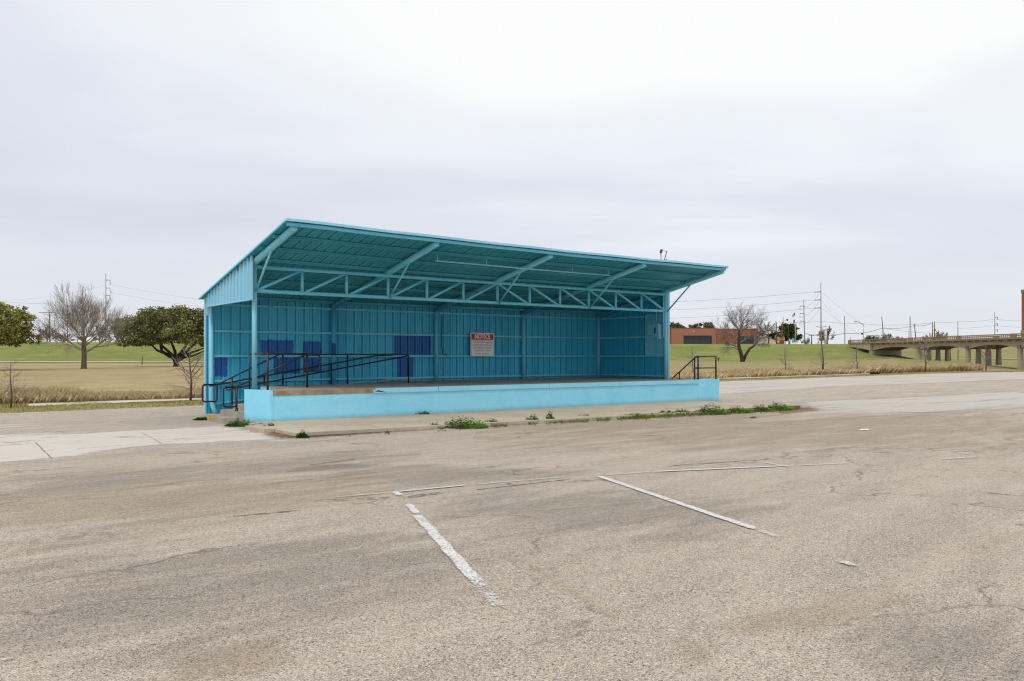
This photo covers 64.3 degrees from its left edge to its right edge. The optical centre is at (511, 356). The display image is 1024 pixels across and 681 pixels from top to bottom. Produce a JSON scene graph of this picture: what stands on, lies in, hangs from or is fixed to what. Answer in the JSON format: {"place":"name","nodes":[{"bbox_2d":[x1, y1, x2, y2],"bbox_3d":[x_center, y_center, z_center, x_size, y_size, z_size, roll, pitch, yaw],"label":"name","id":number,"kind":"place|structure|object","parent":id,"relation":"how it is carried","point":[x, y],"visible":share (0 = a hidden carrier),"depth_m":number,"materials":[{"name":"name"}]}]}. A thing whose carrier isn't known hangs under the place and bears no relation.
{"place":"outdoors","nodes":[
{"label":"outdoors","id":0,"kind":"place"},
{"bbox_2d":[0,361,202,361],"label":"levee path","id":1,"kind":"structure","parent":0,"point":[95,361],"depth_m":230.82,"materials":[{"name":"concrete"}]},
{"bbox_2d":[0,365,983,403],"bbox_3d":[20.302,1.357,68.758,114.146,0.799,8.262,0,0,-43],"label":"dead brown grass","id":2,"kind":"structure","parent":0,"point":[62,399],"depth_m":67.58,"materials":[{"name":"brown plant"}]},
{"bbox_2d":[0,362,984,404],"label":"dry grass","id":3,"kind":"structure","parent":0,"point":[66,394],"depth_m":34.36,"materials":[{"name":"plant"}]},
{"bbox_2d":[0,376,1023,680],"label":"parking lot","id":4,"kind":"structure","parent":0,"point":[170,562],"depth_m":7.41,"materials":[{"name":"grey asphalt"}]},
{"bbox_2d":[0,425,287,462],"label":"concrete slab","id":5,"kind":"structure","parent":4,"relation":"on","point":[54,445],"depth_m":17.44,"materials":[{"name":"grey concrete"}]},
{"bbox_2d":[224,419,255,426],"bbox_3d":[-6.917,1.684,20.798,0.889,0.197,0.549,0,0,0],"label":"weed clump","id":6,"kind":"object","parent":5,"relation":"on","point":[237,423],"visible":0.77,"depth_m":20.70,"materials":[{"name":"green plant"}]},
{"bbox_2d":[269,432,286,437],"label":"leaf litter","id":7,"kind":"object","parent":5,"relation":"on","point":[279,434],"visible":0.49,"depth_m":18.39,"materials":[{"name":"brown plant"}]},
{"bbox_2d":[406,503,419,513],"bbox_3d":[-1.155,1.758,9.456,0.120,0.001,0.727,0,0,-15],"label":"painted line","id":8,"kind":"object","parent":4,"relation":"on","point":[414,510],"visible":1,"depth_m":9.45,"materials":[{"name":"white paint"}]},
{"bbox_2d":[392,484,464,491],"bbox_3d":[-1.093,1.757,10.898,1.244,0.001,0.092,0,0,-32],"label":"painted line","id":9,"kind":"object","parent":4,"relation":"on","point":[428,488],"visible":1,"depth_m":10.88,"materials":[{"name":"white paint"}]},
{"bbox_2d":[413,514,493,591],"bbox_3d":[-0.618,1.758,7.566,0.149,0.001,3.262,0,0,-16],"label":"painted line","id":10,"kind":"object","parent":4,"relation":"on","point":[461,564],"visible":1,"depth_m":7.32,"materials":[{"name":"white paint"}]},
{"bbox_2d":[483,591,503,606],"bbox_3d":[-0.139,1.758,5.922,0.123,0.001,0.487,0,0,-16],"label":"painted line","id":11,"kind":"object","parent":4,"relation":"on","point":[492,598],"visible":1,"depth_m":5.90,"materials":[{"name":"white paint"}]},
{"bbox_2d":[476,479,564,489],"bbox_3d":[0.148,1.762,11.269,1.700,0.001,0.053,0,0,-36],"label":"pavement crack","id":12,"kind":"object","parent":4,"relation":"on","point":[513,485],"visible":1,"depth_m":11.16,"materials":[{"name":"grey asphalt"}]},
{"bbox_2d":[479,476,563,483],"bbox_3d":[0.144,1.756,11.611,1.614,0.001,0.078,0,0,-29],"label":"painted line","id":13,"kind":"object","parent":4,"relation":"on","point":[520,480],"visible":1,"depth_m":11.57,"materials":[{"name":"white paint"}]},
{"bbox_2d":[597,475,755,528],"bbox_3d":[1.888,1.757,10.192,0.144,0.001,3.998,0,0,-18],"label":"painted line","id":14,"kind":"object","parent":4,"relation":"on","point":[688,505],"visible":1,"depth_m":9.77,"materials":[{"name":"white paint"}]},
{"bbox_2d":[654,465,792,471],"bbox_3d":[3.423,1.755,12.864,2.653,0.001,0.110,0,0,-17],"label":"painted line","id":15,"kind":"object","parent":4,"relation":"on","point":[720,468],"visible":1,"depth_m":12.81,"materials":[{"name":"white paint"}]},
{"bbox_2d":[835,560,855,565],"bbox_3d":[2.856,1.754,6.956,0.112,0.001,0.265,0,0,-17],"label":"painted line","id":16,"kind":"object","parent":4,"relation":"on","point":[845,562],"visible":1,"depth_m":6.95,"materials":[{"name":"white paint"}]},
{"bbox_2d":[0,342,1023,412],"bbox_3d":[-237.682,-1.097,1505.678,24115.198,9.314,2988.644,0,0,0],"label":"terrain","id":17,"kind":"structure","parent":0,"point":[129,376],"depth_m":228.94,"materials":[{"name":"green plant"}]},
{"bbox_2d":[0,361,35,407],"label":"sapling","id":18,"kind":"object","parent":17,"relation":"on","point":[11,388],"visible":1,"depth_m":27.01,"materials":[{"name":"brown plant"}]},
{"bbox_2d":[0,301,42,347],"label":"live oak","id":19,"kind":"object","parent":17,"relation":"on","point":[14,331],"visible":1,"depth_m":104.66,"materials":[{"name":"green plant"}]},
{"bbox_2d":[37,325,57,341],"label":"bare tree","id":20,"kind":"object","parent":17,"relation":"on","point":[45,333],"visible":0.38,"depth_m":299.53,"materials":[{"name":"grey plant"}]},
{"bbox_2d":[54,332,76,341],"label":"bare tree","id":21,"kind":"object","parent":17,"relation":"on","point":[64,334],"visible":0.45,"depth_m":309.86,"materials":[{"name":"grey plant"}]},
{"bbox_2d":[28,280,135,368],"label":"bare tree","id":22,"kind":"object","parent":17,"relation":"on","point":[85,314],"visible":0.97,"depth_m":117.49,"materials":[{"name":"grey plant"}]},
{"bbox_2d":[91,324,113,341],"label":"bare tree","id":23,"kind":"object","parent":17,"relation":"on","point":[99,336],"visible":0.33,"depth_m":299.43,"materials":[{"name":"grey plant"}]},
{"bbox_2d":[105,274,110,341],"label":"transmission pole","id":24,"kind":"object","parent":17,"relation":"on","point":[106,295],"visible":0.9,"depth_m":299.86,"materials":[{"name":"grey metal"}]},
{"bbox_2d":[110,304,203,366],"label":"live oak","id":25,"kind":"object","parent":17,"relation":"on","point":[185,324],"visible":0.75,"depth_m":142.13,"materials":[{"name":"green plant"}]},
{"bbox_2d":[165,338,203,400],"bbox_3d":[-12.457,0.504,31.839,1.737,2.585,1.837,0,0,0],"label":"sapling","id":26,"kind":"object","parent":17,"relation":"on","point":[191,376],"visible":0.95,"depth_m":31.57,"materials":[{"name":"brown plant"}]},
{"bbox_2d":[29,373,869,405],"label":"footpath","id":27,"kind":"structure","parent":17,"relation":"on","point":[61,403],"depth_m":31.21,"materials":[{"name":"concrete"}]},
{"bbox_2d":[670,321,682,327],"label":"evergreen tree","id":28,"kind":"object","parent":17,"relation":"on","point":[675,325],"visible":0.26,"depth_m":369.21,"materials":[{"name":"green plant"}]},
{"bbox_2d":[682,323,701,327],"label":"evergreen tree","id":29,"kind":"object","parent":17,"relation":"on","point":[696,325],"visible":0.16,"depth_m":370.01,"materials":[{"name":"green plant"}]},
{"bbox_2d":[684,347,701,374],"bbox_3d":[13.635,0.485,61.857,1.469,2.676,2.069,0,0,0],"label":"sapling","id":30,"kind":"object","parent":17,"relation":"on","point":[692,361],"visible":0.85,"depth_m":61.77,"materials":[{"name":"brown plant"}]},
{"bbox_2d":[699,321,714,327],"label":"evergreen tree","id":31,"kind":"object","parent":17,"relation":"on","point":[707,325],"visible":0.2,"depth_m":368.63,"materials":[{"name":"green plant"}]},
{"bbox_2d":[670,328,757,343],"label":"brick building","id":32,"kind":"structure","parent":17,"relation":"on","point":[690,336],"depth_m":341.05,"materials":[{"name":"brown brick"}]},
{"bbox_2d":[683,336,710,343],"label":"window","id":33,"kind":"structure","parent":32,"relation":"in","point":[686,339],"depth_m":341.04,"materials":[{"name":"black glass"}]},
{"bbox_2d":[740,336,753,343],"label":"window","id":34,"kind":"structure","parent":32,"relation":"in","point":[747,341],"depth_m":342.87,"materials":[{"name":"black glass"}]},
{"bbox_2d":[707,302,770,361],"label":"bare tree","id":35,"kind":"object","parent":17,"relation":"on","point":[740,329],"visible":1,"depth_m":242.36,"materials":[{"name":"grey plant"}]},
{"bbox_2d":[758,321,780,342],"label":"bare tree","id":36,"kind":"object","parent":17,"relation":"on","point":[767,326],"visible":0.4,"depth_m":351.71,"materials":[{"name":"grey plant"}]},
{"bbox_2d":[758,337,785,343],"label":"flat roofed building","id":37,"kind":"structure","parent":17,"relation":"on","point":[771,341],"depth_m":380.00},
{"bbox_2d":[775,333,784,343],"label":"building","id":38,"kind":"structure","parent":17,"relation":"on","point":[780,339],"depth_m":329.70,"materials":[{"name":"brown brick"}]},
{"bbox_2d":[767,323,802,341],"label":"live oak","id":39,"kind":"object","parent":17,"relation":"on","point":[792,327],"visible":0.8,"depth_m":330.71,"materials":[{"name":"green plant"}]},
{"bbox_2d":[779,348,793,371],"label":"sapling","id":40,"kind":"object","parent":17,"relation":"on","point":[785,361],"visible":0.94,"depth_m":75.98,"materials":[{"name":"brown plant"}]},
{"bbox_2d":[800,300,804,343],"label":"transmission pole","id":41,"kind":"object","parent":17,"relation":"on","point":[804,321],"visible":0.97,"depth_m":324.84,"materials":[{"name":"grey metal"}]},
{"bbox_2d":[811,328,829,369],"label":"sapling","id":42,"kind":"object","parent":17,"relation":"on","point":[822,356],"visible":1,"depth_m":80.07,"materials":[{"name":"brown plant"}]},
{"bbox_2d":[815,283,825,338],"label":"transmission pole","id":43,"kind":"object","parent":17,"relation":"on","point":[820,311],"visible":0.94,"depth_m":324.90,"materials":[{"name":"grey metal"}]},
{"bbox_2d":[677,292,807,301],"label":"power line","id":44,"kind":"object","parent":43,"relation":"attached to","point":[747,297],"visible":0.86,"depth_m":333.09,"materials":[{"name":"metal"}]},
{"bbox_2d":[677,300,809,309],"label":"power line","id":45,"kind":"object","parent":43,"relation":"attached to","point":[737,306],"visible":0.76,"depth_m":334.37,"materials":[{"name":"metal"}]},
{"bbox_2d":[824,329,826,343],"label":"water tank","id":46,"kind":"object","parent":17,"relation":"on","point":[825,333],"visible":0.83,"depth_m":329.57,"materials":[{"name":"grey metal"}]},
{"bbox_2d":[817,325,835,343],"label":"bare tree","id":47,"kind":"object","parent":17,"relation":"on","point":[828,332],"visible":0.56,"depth_m":344.62,"materials":[{"name":"grey plant"}]},
{"bbox_2d":[843,346,861,368],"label":"sapling","id":48,"kind":"object","parent":17,"relation":"on","point":[854,358],"visible":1,"depth_m":82.31,"materials":[{"name":"brown plant"}]},
{"bbox_2d":[864,336,879,341],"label":"evergreen tree","id":49,"kind":"object","parent":17,"relation":"on","point":[869,337],"visible":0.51,"depth_m":418.01,"materials":[{"name":"green plant"}]},
{"bbox_2d":[866,335,879,341],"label":"flat roofed building","id":50,"kind":"structure","parent":17,"relation":"on","point":[877,336],"depth_m":440.00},
{"bbox_2d":[880,333,897,340],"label":"bare tree","id":51,"kind":"object","parent":17,"relation":"on","point":[888,335],"visible":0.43,"depth_m":429.71,"materials":[{"name":"grey plant"}]},
{"bbox_2d":[913,337,937,371],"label":"sapling","id":52,"kind":"object","parent":17,"relation":"on","point":[929,353],"visible":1,"depth_m":91.13,"materials":[{"name":"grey plant"}]},
{"bbox_2d":[848,333,1023,369],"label":"concrete bridge","id":53,"kind":"structure","parent":17,"relation":"on","point":[894,346],"depth_m":238.64,"materials":[{"name":"grey concrete"}]},
{"bbox_2d":[935,330,947,337],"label":"bare tree","id":54,"kind":"object","parent":17,"relation":"on","point":[936,335],"visible":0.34,"depth_m":428.50,"materials":[{"name":"grey plant"}]},
{"bbox_2d":[976,345,994,370],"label":"sapling","id":55,"kind":"object","parent":17,"relation":"on","point":[985,355],"visible":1,"depth_m":100.36,"materials":[{"name":"grey plant"}]},
{"bbox_2d":[1021,289,1023,336],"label":"brick tower","id":56,"kind":"structure","parent":17,"relation":"on","point":[1022,297],"depth_m":447.79,"materials":[{"name":"brown brick"}]},
{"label":"utility pole","id":57,"kind":"object","parent":17,"relation":"on","visible":0},
{"bbox_2d":[805,328,880,335],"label":"power line","id":58,"kind":"object","parent":57,"relation":"attached to","point":[842,333],"visible":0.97,"depth_m":321.79,"materials":[{"name":"metal"}]},
{"bbox_2d":[0,372,1023,427],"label":"concrete pavement","id":59,"kind":"structure","parent":0,"point":[734,387],"depth_m":58.61,"materials":[{"name":"grey concrete"}]},
{"bbox_2d":[193,417,206,419],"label":"weed clump","id":60,"kind":"object","parent":59,"relation":"on","point":[201,418],"visible":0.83,"depth_m":22.76,"materials":[{"name":"green plant"}]},
{"bbox_2d":[198,218,727,423],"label":"stage pavilion","id":61,"kind":"structure","parent":59,"relation":"on","point":[307,320],"depth_m":27.19,"materials":[{"name":"blue metal"}]},
{"bbox_2d":[470,333,493,355],"bbox_3d":[-1.141,-0.480,31.449,1.110,0.900,0.021,0,0,-37],"label":"notice sign","id":62,"kind":"object","parent":61,"relation":"attached to","point":[481,344],"visible":1,"depth_m":31.44,"materials":[{"name":"white metal"}]},
{"bbox_2d":[645,291,663,355],"bbox_3d":[5.644,-1.350,32.511,0.280,2.600,1.132,0,0,-37],"label":"electrical panel","id":63,"kind":"object","parent":61,"relation":"attached to","point":[654,334],"visible":0.93,"depth_m":32.54,"materials":[{"name":"blue metal"}]},
{"bbox_2d":[660,249,666,295],"bbox_3d":[6.037,-3.347,32.413,0.407,1.874,0.131,0,0,-37],"label":"service mast","id":64,"kind":"object","parent":61,"relation":"attached to","point":[661,250],"visible":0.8,"depth_m":32.31,"materials":[{"name":"grey metal"}]},
{"bbox_2d":[0,370,1023,412],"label":"verge grass","id":65,"kind":"structure","parent":0,"point":[28,407],"depth_m":29.36,"materials":[{"name":"green plant"}]},
{"bbox_2d":[0,0,1023,343],"label":"sky","id":66,"kind":"structure","parent":0,"point":[871,152],"materials":[{"name":"white"}]},
{"bbox_2d":[245,401,794,435],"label":"sidewalk","id":67,"kind":"structure","parent":0,"point":[361,425],"depth_m":22.24,"materials":[{"name":"concrete"}]},
{"bbox_2d":[276,408,810,437],"bbox_3d":[2.174,1.752,23.536,16.452,0.001,11.714,0,0,0],"label":"soil strip","id":68,"kind":"object","parent":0,"point":[290,436],"visible":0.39,"depth_m":18.39,"materials":[{"name":"brown soil"}]},
{"bbox_2d":[295,429,308,437],"bbox_3d":[-4.584,1.681,17.778,0.359,0.204,0.243,0,0,0],"label":"weed clump","id":69,"kind":"object","parent":68,"relation":"on","point":[302,435],"visible":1,"depth_m":17.76,"materials":[{"name":"green plant"}]},
{"bbox_2d":[444,416,487,428],"bbox_3d":[-1.194,1.620,20.246,1.293,0.325,0.755,0,0,0],"label":"weed clump","id":70,"kind":"object","parent":68,"relation":"on","point":[467,424],"visible":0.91,"depth_m":20.18,"materials":[{"name":"green plant"}]},
{"bbox_2d":[525,414,538,419],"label":"weed clump","id":71,"kind":"object","parent":68,"relation":"on","point":[534,418],"visible":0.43,"depth_m":21.83,"materials":[{"name":"green plant"}]},
{"bbox_2d":[546,411,554,418],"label":"weed clump","id":72,"kind":"object","parent":68,"relation":"on","point":[550,416],"visible":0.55,"depth_m":22.13,"materials":[{"name":"green plant"}]},
{"bbox_2d":[348,405,800,436],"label":"kerb grass","id":73,"kind":"structure","parent":68,"relation":"on","point":[708,414],"depth_m":23.96,"materials":[{"name":"green plant"}]},
{"bbox_2d":[626,412,651,418],"bbox_3d":[3.579,1.690,23.515,0.921,0.185,0.554,0,0,0],"label":"weed clump","id":74,"kind":"object","parent":68,"relation":"on","point":[640,415],"visible":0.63,"depth_m":23.46,"materials":[{"name":"green plant"}]},
{"bbox_2d":[696,403,728,414],"bbox_3d":[6.134,1.586,25.064,1.063,0.393,0.631,0,0,0],"label":"weed clump","id":75,"kind":"object","parent":68,"relation":"on","point":[702,409],"visible":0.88,"depth_m":25.00,"materials":[{"name":"green plant"}]},
{"bbox_2d":[727,405,749,412],"bbox_3d":[7.060,1.653,25.692,0.922,0.259,0.541,0,0,0],"label":"weed clump","id":76,"kind":"object","parent":68,"relation":"on","point":[738,410],"visible":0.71,"depth_m":25.64,"materials":[{"name":"green plant"}]},
{"bbox_2d":[751,404,769,411],"bbox_3d":[8.005,1.655,26.356,0.821,0.256,0.502,0,0,0],"label":"weed clump","id":77,"kind":"object","parent":68,"relation":"on","point":[760,408],"visible":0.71,"depth_m":26.29,"materials":[{"name":"green plant"}]},
{"bbox_2d":[779,406,817,412],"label":"leaf litter","id":78,"kind":"object","parent":68,"relation":"on","point":[800,410],"visible":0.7,"depth_m":26.62,"materials":[{"name":"brown plant"}]},
{"bbox_2d":[767,401,790,410],"bbox_3d":[8.767,1.613,26.816,0.906,0.338,0.553,0,0,0],"label":"weed clump","id":79,"kind":"object","parent":78,"relation":"on","point":[779,406],"visible":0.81,"depth_m":26.78,"materials":[{"name":"green plant"}]},
{"bbox_2d":[733,392,1023,422],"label":"concrete pavement","id":80,"kind":"structure","parent":0,"point":[903,406],"depth_m":29.05,"materials":[{"name":"grey concrete"}]},
{"bbox_2d":[908,316,911,337],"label":"lattice mast","id":81,"kind":"object","parent":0,"point":[910,334],"visible":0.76,"depth_m":519.54,"materials":[{"name":"grey metal"}]},
{"bbox_2d":[994,312,997,333],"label":"transmission pole","id":82,"kind":"object","parent":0,"point":[994,323],"visible":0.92,"depth_m":344.93,"materials":[{"name":"grey metal"}]},
{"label":"utility pole","id":83,"kind":"object","parent":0,"visible":0},
{"bbox_2d":[777,321,925,324],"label":"power line","id":84,"kind":"object","parent":83,"relation":"attached to","point":[850,323],"visible":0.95,"depth_m":334.98,"materials":[{"name":"metal"}]}
]}

